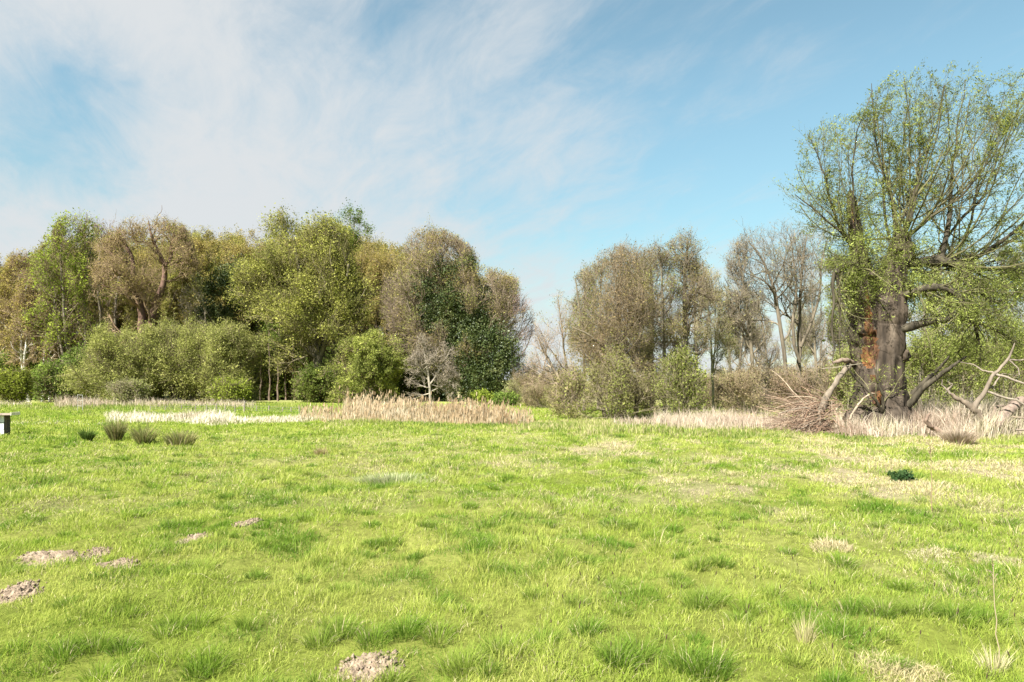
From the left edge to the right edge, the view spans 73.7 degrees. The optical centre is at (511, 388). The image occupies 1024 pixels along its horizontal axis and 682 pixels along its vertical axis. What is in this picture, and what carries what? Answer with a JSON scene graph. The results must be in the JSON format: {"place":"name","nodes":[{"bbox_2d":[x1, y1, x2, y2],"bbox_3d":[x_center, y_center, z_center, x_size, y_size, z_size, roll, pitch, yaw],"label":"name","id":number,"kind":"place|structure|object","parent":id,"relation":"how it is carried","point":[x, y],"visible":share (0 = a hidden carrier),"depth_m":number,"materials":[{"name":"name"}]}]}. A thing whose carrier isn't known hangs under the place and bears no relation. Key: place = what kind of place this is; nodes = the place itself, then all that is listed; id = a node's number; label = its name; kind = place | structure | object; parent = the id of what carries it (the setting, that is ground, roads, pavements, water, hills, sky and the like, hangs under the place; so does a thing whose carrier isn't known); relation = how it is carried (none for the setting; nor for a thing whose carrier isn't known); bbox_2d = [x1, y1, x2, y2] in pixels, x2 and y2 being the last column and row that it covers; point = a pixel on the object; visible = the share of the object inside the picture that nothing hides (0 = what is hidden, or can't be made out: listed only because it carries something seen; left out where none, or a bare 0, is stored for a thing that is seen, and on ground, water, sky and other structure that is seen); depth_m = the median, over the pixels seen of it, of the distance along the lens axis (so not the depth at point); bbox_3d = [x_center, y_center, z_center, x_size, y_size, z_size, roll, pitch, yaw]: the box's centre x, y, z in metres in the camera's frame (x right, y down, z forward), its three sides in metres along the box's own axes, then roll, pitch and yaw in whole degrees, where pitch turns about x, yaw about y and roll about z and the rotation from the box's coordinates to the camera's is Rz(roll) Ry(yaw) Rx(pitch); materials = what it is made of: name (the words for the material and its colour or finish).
{"place":"outdoors","nodes":[
{"label":"outdoors","id":0,"kind":"place"},
{"bbox_2d":[0,380,1023,681],"bbox_3d":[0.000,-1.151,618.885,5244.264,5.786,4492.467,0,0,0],"label":"ground","id":1,"kind":"structure","parent":0,"point":[946,648],"depth_m":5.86,"materials":[{"name":"plant"}]},
{"bbox_2d":[0,248,40,368],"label":"birch tree","id":2,"kind":"object","parent":1,"relation":"on","point":[6,273],"visible":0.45,"depth_m":84.15,"materials":[{"name":"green plant"}]},
{"bbox_2d":[0,364,41,402],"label":"green shrub","id":3,"kind":"object","parent":1,"relation":"on","point":[17,387],"visible":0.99,"depth_m":70.16,"materials":[{"name":"green plant"}]},
{"bbox_2d":[0,579,47,603],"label":"molehill","id":4,"kind":"object","parent":1,"relation":"on","point":[21,588],"visible":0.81,"depth_m":5.17,"materials":[{"name":"soil"}]},
{"bbox_2d":[7,265,43,401],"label":"birch tree","id":5,"kind":"object","parent":1,"relation":"on","point":[25,291],"visible":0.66,"depth_m":82.50,"materials":[{"name":"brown plant"}]},
{"bbox_2d":[0,343,58,399],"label":"green shrub","id":6,"kind":"object","parent":1,"relation":"on","point":[2,359],"visible":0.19,"depth_m":91.10,"materials":[{"name":"green plant"}]},
{"bbox_2d":[23,291,62,400],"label":"birch tree","id":7,"kind":"object","parent":1,"relation":"on","point":[31,335],"visible":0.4,"depth_m":82.70,"materials":[{"name":"green plant"}]},
{"bbox_2d":[35,297,67,401],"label":"birch tree","id":8,"kind":"object","parent":1,"relation":"on","point":[50,354],"visible":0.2,"depth_m":83.53,"materials":[{"name":"green plant"}]},
{"bbox_2d":[28,355,79,402],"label":"green shrub","id":9,"kind":"object","parent":1,"relation":"on","point":[51,367],"visible":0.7,"depth_m":76.99,"materials":[{"name":"green plant"}]},
{"bbox_2d":[13,549,102,566],"bbox_3d":[-4.109,1.545,6.203,0.819,0.133,0.455,0,0,0],"label":"molehill","id":10,"kind":"object","parent":1,"relation":"on","point":[38,555],"visible":0.58,"depth_m":6.17,"materials":[{"name":"soil"}]},
{"bbox_2d":[9,207,115,397],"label":"green leafed tree","id":11,"kind":"object","parent":1,"relation":"on","point":[79,288],"visible":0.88,"depth_m":80.78,"materials":[{"name":"green plant"}]},
{"bbox_2d":[54,340,101,399],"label":"green shrub","id":12,"kind":"object","parent":1,"relation":"on","point":[74,357],"visible":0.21,"depth_m":79.00,"materials":[{"name":"green plant"}]},
{"bbox_2d":[87,216,119,398],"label":"bare tree","id":13,"kind":"object","parent":1,"relation":"on","point":[103,236],"visible":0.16,"depth_m":88.55,"materials":[{"name":"brown plant"}]},
{"bbox_2d":[71,240,137,398],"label":"budding tree","id":14,"kind":"object","parent":1,"relation":"on","point":[111,304],"visible":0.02,"depth_m":93.88,"materials":[{"name":"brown plant"}]},
{"bbox_2d":[42,318,183,402],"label":"green shrub","id":15,"kind":"object","parent":1,"relation":"on","point":[101,349],"visible":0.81,"depth_m":71.53,"materials":[{"name":"green plant"}]},
{"bbox_2d":[97,408,138,440],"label":"rush tussock","id":16,"kind":"object","parent":1,"relation":"on","point":[114,432],"visible":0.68,"depth_m":21.07,"materials":[{"name":"green plant"}]},
{"bbox_2d":[100,214,136,376],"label":"bare tree","id":17,"kind":"object","parent":1,"relation":"on","point":[115,310],"visible":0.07,"depth_m":90.44,"materials":[{"name":"brown plant"}]},
{"bbox_2d":[88,244,163,336],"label":"budding tree","id":18,"kind":"object","parent":1,"relation":"on","point":[119,323],"visible":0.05,"depth_m":97.46,"materials":[{"name":"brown plant"}]},
{"bbox_2d":[0,394,255,407],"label":"dead bank stems","id":19,"kind":"object","parent":1,"relation":"on","point":[60,402],"visible":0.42,"depth_m":57.81,"materials":[{"name":"plant"}]},
{"bbox_2d":[102,372,153,402],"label":"grey shrub","id":20,"kind":"object","parent":1,"relation":"on","point":[130,390],"visible":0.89,"depth_m":68.33,"materials":[{"name":"green plant"}]},
{"bbox_2d":[84,210,201,350],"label":"gnarled tree","id":21,"kind":"object","parent":1,"relation":"on","point":[111,247],"visible":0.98,"depth_m":79.51,"materials":[{"name":"brown plant"}]},
{"bbox_2d":[120,410,168,443],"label":"rush tussock","id":22,"kind":"object","parent":1,"relation":"on","point":[141,436],"visible":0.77,"depth_m":20.06,"materials":[{"name":"green plant"}]},
{"bbox_2d":[118,237,182,399],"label":"budding tree","id":23,"kind":"object","parent":1,"relation":"on","point":[133,313],"visible":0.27,"depth_m":93.17,"materials":[{"name":"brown plant"}]},
{"bbox_2d":[0,400,337,425],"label":"bank grass","id":24,"kind":"structure","parent":1,"relation":"on","point":[170,405],"depth_m":51.56,"materials":[{"name":"plant"}]},
{"bbox_2d":[139,237,199,399],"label":"budding tree","id":25,"kind":"object","parent":1,"relation":"on","point":[145,255],"visible":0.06,"depth_m":96.01,"materials":[{"name":"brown plant"}]},
{"bbox_2d":[121,308,227,402],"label":"green shrub","id":26,"kind":"object","parent":1,"relation":"on","point":[178,341],"visible":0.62,"depth_m":73.01,"materials":[{"name":"green plant"}]},
{"bbox_2d":[11,407,339,425],"bbox_3d":[-15.954,1.257,33.533,17.792,0.869,7.920,0,0,0],"label":"pale sedge","id":27,"kind":"object","parent":1,"relation":"on","point":[202,417],"visible":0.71,"depth_m":32.50,"materials":[{"name":"plant"}]},
{"bbox_2d":[135,225,222,399],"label":"budding tree","id":28,"kind":"object","parent":1,"relation":"on","point":[199,244],"visible":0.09,"depth_m":95.74,"materials":[{"name":"green plant"}]},
{"bbox_2d":[159,426,201,445],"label":"rush tussock","id":29,"kind":"object","parent":1,"relation":"on","point":[177,438],"visible":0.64,"depth_m":19.36,"materials":[{"name":"green plant"}]},
{"bbox_2d":[163,232,222,399],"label":"budding tree","id":30,"kind":"object","parent":1,"relation":"on","point":[181,280],"visible":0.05,"depth_m":95.48,"materials":[{"name":"green plant"}]},
{"bbox_2d":[167,232,256,395],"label":"budding tree","id":31,"kind":"object","parent":1,"relation":"on","point":[235,249],"visible":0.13,"depth_m":95.03,"materials":[{"name":"green plant"}]},
{"bbox_2d":[176,248,254,400],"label":"tree","id":32,"kind":"object","parent":1,"relation":"on","point":[207,309],"visible":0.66,"depth_m":86.10,"materials":[{"name":"green plant"}]},
{"bbox_2d":[187,225,251,328],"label":"budding tree","id":33,"kind":"object","parent":1,"relation":"on","point":[205,234],"visible":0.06,"depth_m":97.76,"materials":[{"name":"green plant"}]},
{"bbox_2d":[180,316,275,402],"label":"green shrub","id":34,"kind":"object","parent":1,"relation":"on","point":[218,344],"visible":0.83,"depth_m":72.66,"materials":[{"name":"green plant"}]},
{"bbox_2d":[202,371,254,402],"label":"green shrub","id":35,"kind":"object","parent":1,"relation":"on","point":[234,391],"visible":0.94,"depth_m":69.78,"materials":[{"name":"green plant"}]},
{"bbox_2d":[204,236,255,330],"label":"budding tree","id":36,"kind":"object","parent":1,"relation":"on","point":[216,256],"visible":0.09,"depth_m":96.90,"materials":[{"name":"green plant"}]},
{"bbox_2d":[244,352,274,400],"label":"green shrub","id":37,"kind":"object","parent":1,"relation":"on","point":[256,372],"visible":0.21,"depth_m":91.20,"materials":[{"name":"green plant"}]},
{"bbox_2d":[242,343,299,400],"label":"green shrub","id":38,"kind":"object","parent":1,"relation":"on","point":[280,389],"visible":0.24,"depth_m":91.58,"materials":[{"name":"green plant"}]},
{"bbox_2d":[259,225,317,399],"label":"budding tree","id":39,"kind":"object","parent":1,"relation":"on","point":[289,395],"visible":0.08,"depth_m":92.44,"materials":[{"name":"green plant"}]},
{"bbox_2d":[222,198,382,401],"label":"leafy tree","id":40,"kind":"object","parent":1,"relation":"on","point":[336,282],"visible":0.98,"depth_m":76.39,"materials":[{"name":"green plant"}]},
{"bbox_2d":[290,362,336,402],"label":"green shrub","id":41,"kind":"object","parent":1,"relation":"on","point":[311,386],"visible":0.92,"depth_m":74.84,"materials":[{"name":"green plant"}]},
{"bbox_2d":[286,344,349,399],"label":"green shrub","id":42,"kind":"object","parent":1,"relation":"on","point":[309,360],"visible":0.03,"depth_m":90.77,"materials":[{"name":"green plant"}]},
{"bbox_2d":[315,352,366,402],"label":"green shrub","id":43,"kind":"object","parent":1,"relation":"on","point":[333,379],"visible":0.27,"depth_m":75.81,"materials":[{"name":"green plant"}]},
{"bbox_2d":[315,197,377,345],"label":"green leafed tree","id":44,"kind":"object","parent":1,"relation":"on","point":[358,219],"visible":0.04,"depth_m":103.09,"materials":[{"name":"green plant"}]},
{"bbox_2d":[325,242,391,399],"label":"budding tree","id":45,"kind":"object","parent":1,"relation":"on","point":[371,321],"visible":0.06,"depth_m":93.32,"materials":[{"name":"green plant"}]},
{"bbox_2d":[315,324,412,403],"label":"layered shrub","id":46,"kind":"object","parent":1,"relation":"on","point":[382,362],"visible":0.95,"depth_m":72.49,"materials":[{"name":"green plant"}]},
{"bbox_2d":[332,649,404,681],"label":"molehill","id":47,"kind":"object","parent":1,"relation":"on","point":[357,665],"visible":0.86,"depth_m":3.98,"materials":[{"name":"soil"}]},
{"bbox_2d":[355,230,416,345],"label":"budding tree","id":48,"kind":"object","parent":1,"relation":"on","point":[383,264],"visible":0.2,"depth_m":93.63,"materials":[{"name":"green plant"}]},
{"bbox_2d":[353,470,436,484],"bbox_3d":[-2.085,1.544,12.147,1.571,0.317,1.514,0,0,0],"label":"weed patch","id":49,"kind":"object","parent":1,"relation":"on","point":[392,478],"visible":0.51,"depth_m":12.05,"materials":[{"name":"green plant"}]},
{"bbox_2d":[296,385,534,425],"bbox_3d":[-5.029,0.785,34.280,12.206,1.938,9.438,0,0,0],"label":"reed bed","id":50,"kind":"object","parent":1,"relation":"on","point":[402,410],"visible":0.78,"depth_m":31.96,"materials":[{"name":"plant"}]},
{"bbox_2d":[395,352,445,400],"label":"green shrub","id":51,"kind":"object","parent":1,"relation":"on","point":[404,387],"visible":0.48,"depth_m":85.81,"materials":[{"name":"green plant"}]},
{"bbox_2d":[400,332,463,404],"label":"pale bare tree","id":52,"kind":"object","parent":1,"relation":"on","point":[417,354],"visible":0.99,"depth_m":61.87,"materials":[{"name":"grey plant"}]},
{"bbox_2d":[374,212,531,401],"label":"ivy clad tree","id":53,"kind":"object","parent":1,"relation":"on","point":[458,308],"visible":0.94,"depth_m":77.36,"materials":[{"name":"green plant"}]},
{"bbox_2d":[464,386,493,404],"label":"green shrub","id":54,"kind":"object","parent":1,"relation":"on","point":[481,393],"visible":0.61,"depth_m":63.45,"materials":[{"name":"green plant"}]},
{"bbox_2d":[487,388,521,405],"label":"green shrub","id":55,"kind":"object","parent":1,"relation":"on","point":[510,397],"visible":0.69,"depth_m":59.44,"materials":[{"name":"green plant"}]},
{"bbox_2d":[474,270,538,374],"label":"bare tree","id":56,"kind":"object","parent":1,"relation":"on","point":[516,306],"visible":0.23,"depth_m":91.11,"materials":[{"name":"brown plant"}]},
{"bbox_2d":[522,380,553,407],"bbox_3d":[2.312,0.343,53.884,2.752,2.817,2.789,0,0,23],"label":"brown brush","id":57,"kind":"object","parent":1,"relation":"on","point":[537,393],"visible":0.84,"depth_m":53.69,"materials":[{"name":"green plant"}]},
{"bbox_2d":[519,289,587,415],"bbox_3d":[2.570,-2.104,41.066,4.234,8.039,3.577,0,0,-18],"label":"leaning tree","id":58,"kind":"object","parent":1,"relation":"on","point":[541,340],"visible":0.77,"depth_m":40.90,"materials":[{"name":"brown plant"}]},
{"bbox_2d":[541,355,592,418],"bbox_3d":[2.980,-0.068,35.997,2.863,3.680,2.447,0,0,0],"label":"olive shrub","id":59,"kind":"object","parent":1,"relation":"on","point":[561,392],"visible":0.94,"depth_m":35.81,"materials":[{"name":"green plant"}]},
{"bbox_2d":[566,260,600,410],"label":"slim tree","id":60,"kind":"object","parent":1,"relation":"on","point":[575,300],"visible":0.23,"depth_m":46.83,"materials":[{"name":"brown plant"}]},
{"bbox_2d":[581,252,618,408],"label":"slim tree","id":61,"kind":"object","parent":1,"relation":"on","point":[595,273],"visible":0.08,"depth_m":49.74,"materials":[{"name":"brown plant"}]},
{"bbox_2d":[558,234,664,418],"bbox_3d":[5.441,-3.271,37.008,6.183,10.280,5.366,0,0,0],"label":"brown twigged tree","id":62,"kind":"object","parent":1,"relation":"on","point":[582,329],"visible":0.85,"depth_m":36.33,"materials":[{"name":"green plant"}]},
{"bbox_2d":[570,332,663,419],"bbox_3d":[5.187,-0.504,34.570,4.686,4.788,4.476,0,0,0],"label":"olive shrub","id":63,"kind":"object","parent":1,"relation":"on","point":[628,380],"visible":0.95,"depth_m":34.24,"materials":[{"name":"green plant"}]},
{"bbox_2d":[621,241,655,411],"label":"slim tree","id":64,"kind":"object","parent":1,"relation":"on","point":[645,256],"visible":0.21,"depth_m":44.80,"materials":[{"name":"brown plant"}]},
{"bbox_2d":[626,237,675,409],"bbox_3d":[10.176,-4.619,50.369,4.186,12.908,4.491,0,0,23],"label":"straight trunked tree","id":65,"kind":"object","parent":1,"relation":"on","point":[652,276],"visible":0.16,"depth_m":49.81,"materials":[{"name":"brown plant"}]},
{"bbox_2d":[302,416,1023,442],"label":"rough verge","id":66,"kind":"structure","parent":1,"relation":"on","point":[599,427],"depth_m":24.36,"materials":[{"name":"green plant"}]},
{"bbox_2d":[638,235,690,415],"bbox_3d":[8.525,-3.582,38.939,2.696,10.706,2.938,0,0,-34],"label":"slim tree","id":67,"kind":"object","parent":1,"relation":"on","point":[671,326],"visible":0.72,"depth_m":38.94,"materials":[{"name":"brown plant"}]},
{"bbox_2d":[640,336,720,417],"bbox_3d":[8.434,-0.406,34.617,4.028,4.647,4.330,0,0,0],"label":"olive shrub","id":68,"kind":"object","parent":1,"relation":"on","point":[685,382],"visible":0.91,"depth_m":34.16,"materials":[{"name":"green plant"}]},
{"bbox_2d":[651,225,724,411],"bbox_3d":[10.425,-4.039,39.948,3.990,11.711,3.712,0,0,40],"label":"straight trunked tree","id":69,"kind":"object","parent":1,"relation":"on","point":[684,260],"visible":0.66,"depth_m":39.71,"materials":[{"name":"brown plant"}]},
{"bbox_2d":[673,256,716,408],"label":"slim tree","id":70,"kind":"object","parent":1,"relation":"on","point":[697,325],"visible":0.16,"depth_m":48.88,"materials":[{"name":"brown plant"}]},
{"bbox_2d":[690,254,738,409],"bbox_3d":[13.276,-3.576,44.979,3.109,10.718,2.554,0,0,-16],"label":"slim tree","id":71,"kind":"object","parent":1,"relation":"on","point":[724,327],"visible":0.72,"depth_m":44.74,"materials":[{"name":"brown plant"}]},
{"bbox_2d":[718,301,742,375],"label":"slim tree","id":72,"kind":"object","parent":1,"relation":"on","point":[735,347],"visible":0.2,"depth_m":65.83,"materials":[{"name":"brown plant"}]},
{"bbox_2d":[725,291,759,377],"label":"bare tree","id":73,"kind":"object","parent":1,"relation":"on","point":[753,331],"visible":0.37,"depth_m":59.75,"materials":[{"name":"brown plant"}]},
{"bbox_2d":[713,356,777,413],"bbox_3d":[13.868,-0.094,40.421,3.545,3.888,3.578,0,0,43],"label":"brown brush","id":74,"kind":"object","parent":1,"relation":"on","point":[742,385],"visible":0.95,"depth_m":40.37,"materials":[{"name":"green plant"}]},
{"bbox_2d":[722,234,771,410],"bbox_3d":[15.502,-4.255,44.990,3.616,12.040,2.522,0,0,0],"label":"bare tree","id":75,"kind":"object","parent":1,"relation":"on","point":[739,312],"visible":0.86,"depth_m":44.88,"materials":[{"name":"brown plant"}]},
{"bbox_2d":[491,490,1021,681],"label":"plantain heads","id":76,"kind":"object","parent":1,"relation":"on","point":[790,580],"visible":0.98,"depth_m":4.92,"materials":[{"name":"plant"}]},
{"bbox_2d":[750,290,782,375],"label":"bare tree","id":77,"kind":"object","parent":1,"relation":"on","point":[768,333],"visible":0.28,"depth_m":64.11,"materials":[{"name":"brown plant"}]},
{"bbox_2d":[720,217,842,404],"bbox_3d":[18.158,-5.020,46.227,7.494,13.677,6.488,0,0,-41],"label":"bare tree","id":78,"kind":"object","parent":1,"relation":"on","point":[798,301],"visible":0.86,"depth_m":45.91,"materials":[{"name":"grey plant"}]},
{"bbox_2d":[758,360,820,411],"bbox_3d":[17.858,-0.057,44.031,3.820,3.659,3.956,0,0,-27],"label":"brown brush","id":79,"kind":"object","parent":1,"relation":"on","point":[781,381],"visible":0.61,"depth_m":43.58,"materials":[{"name":"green plant"}]},
{"bbox_2d":[741,366,853,434],"bbox_3d":[10.081,0.321,24.174,3.927,2.528,5.062,0,0,0],"label":"brushwood heap","id":80,"kind":"object","parent":1,"relation":"on","point":[804,419],"visible":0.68,"depth_m":23.78,"materials":[{"name":"wood"}]},
{"bbox_2d":[785,297,812,370],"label":"slim tree","id":81,"kind":"object","parent":1,"relation":"on","point":[808,351],"visible":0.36,"depth_m":71.83,"materials":[{"name":"brown plant"}]},
{"bbox_2d":[790,607,826,643],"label":"dry grass tuft","id":82,"kind":"object","parent":1,"relation":"on","point":[805,635],"visible":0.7,"depth_m":4.24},
{"bbox_2d":[801,282,830,377],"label":"bare tree","id":83,"kind":"object","parent":1,"relation":"on","point":[813,343],"visible":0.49,"depth_m":59.44,"materials":[{"name":"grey plant"}]},
{"bbox_2d":[611,387,1023,439],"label":"withered reeds","id":84,"kind":"object","parent":1,"relation":"on","point":[959,415],"visible":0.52,"depth_m":23.29,"materials":[{"name":"plant"}]},
{"bbox_2d":[941,343,1023,424],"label":"dead branch","id":85,"kind":"object","parent":84,"relation":"in","point":[974,405],"visible":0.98,"depth_m":22.47,"materials":[{"name":"brown wood"}]},
{"bbox_2d":[988,396,1023,431],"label":"fallen log","id":86,"kind":"object","parent":84,"relation":"on","point":[1012,405],"visible":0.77,"depth_m":22.45,"materials":[{"name":"brown wood"}]},
{"bbox_2d":[803,354,853,412],"bbox_3d":[19.677,-0.265,42.077,3.442,4.122,2.979,0,0,28],"label":"brown brush","id":87,"kind":"object","parent":1,"relation":"on","point":[822,382],"visible":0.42,"depth_m":41.87,"materials":[{"name":"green plant"}]},
{"bbox_2d":[815,248,849,394],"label":"slender tree","id":88,"kind":"object","parent":1,"relation":"on","point":[836,328],"visible":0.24,"depth_m":50.09,"materials":[{"name":"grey plant"}]},
{"bbox_2d":[809,535,858,554],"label":"dry grass tuft","id":89,"kind":"object","parent":1,"relation":"on","point":[831,542],"visible":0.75,"depth_m":6.80,"materials":[{"name":"plant"}]},
{"bbox_2d":[820,341,854,413],"bbox_3d":[20.081,-0.693,39.928,3.737,5.330,3.472,0,0,0],"label":"green shrub","id":90,"kind":"object","parent":1,"relation":"on","point":[847,375],"visible":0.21,"depth_m":40.00,"materials":[{"name":"green plant"}]},
{"bbox_2d":[768,57,1023,428],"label":"old willow","id":91,"kind":"object","parent":1,"relation":"on","point":[876,309],"visible":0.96,"depth_m":24.00,"materials":[{"name":"green plant"}]},
{"bbox_2d":[779,358,860,433],"bbox_3d":[10.945,0.261,23.692,3.626,2.754,0.900,0,0,-26],"label":"broken bough","id":92,"kind":"object","parent":91,"relation":"attached to","point":[849,362],"visible":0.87,"depth_m":23.67,"materials":[{"name":"brown wood"}]},
{"bbox_2d":[844,647,960,681],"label":"dry grass tuft","id":93,"kind":"object","parent":1,"relation":"on","point":[881,669],"visible":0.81,"depth_m":3.80,"materials":[{"name":"plant"}]},
{"bbox_2d":[887,469,917,481],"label":"nettle clump","id":94,"kind":"object","parent":1,"relation":"on","point":[902,475],"visible":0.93,"depth_m":11.73,"materials":[{"name":"green plant"}]},
{"bbox_2d":[903,546,957,564],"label":"dry grass tuft","id":95,"kind":"object","parent":1,"relation":"on","point":[938,554],"visible":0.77,"depth_m":6.57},
{"bbox_2d":[905,319,971,409],"bbox_3d":[22.519,-0.971,37.016,4.319,5.703,3.861,0,0,0],"label":"green shrub","id":96,"kind":"object","parent":1,"relation":"on","point":[917,352],"visible":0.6,"depth_m":36.59,"materials":[{"name":"green plant"}]},
{"bbox_2d":[933,425,983,444],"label":"dry grass tuft","id":97,"kind":"object","parent":1,"relation":"on","point":[967,437],"visible":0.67,"depth_m":19.95,"materials":[{"name":"plant"}]},
{"bbox_2d":[931,323,1008,405],"bbox_3d":[25.132,-1.196,37.924,3.762,6.075,3.404,0,0,0],"label":"green shrub","id":98,"kind":"object","parent":1,"relation":"on","point":[969,384],"visible":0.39,"depth_m":37.57,"materials":[{"name":"green plant"}]},
{"bbox_2d":[965,635,1020,678],"bbox_3d":[2.737,1.531,3.896,0.273,0.274,0.300,0,0,-12],"label":"dry grass tuft","id":99,"kind":"object","parent":1,"relation":"on","point":[989,662],"visible":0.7,"depth_m":3.89,"materials":[{"name":"plant"}]},
{"bbox_2d":[964,550,1023,567],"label":"dry grass tuft","id":100,"kind":"object","parent":1,"relation":"on","point":[993,558],"visible":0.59,"depth_m":6.45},
{"bbox_2d":[970,303,1023,406],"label":"green shrub","id":101,"kind":"object","parent":1,"relation":"on","point":[1010,389],"visible":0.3,"depth_m":38.69,"materials":[{"name":"green plant"}]},
{"bbox_2d":[0,0,1023,379],"label":"sky","id":102,"kind":"structure","parent":0,"point":[543,135],"materials":[{"name":"blue"}]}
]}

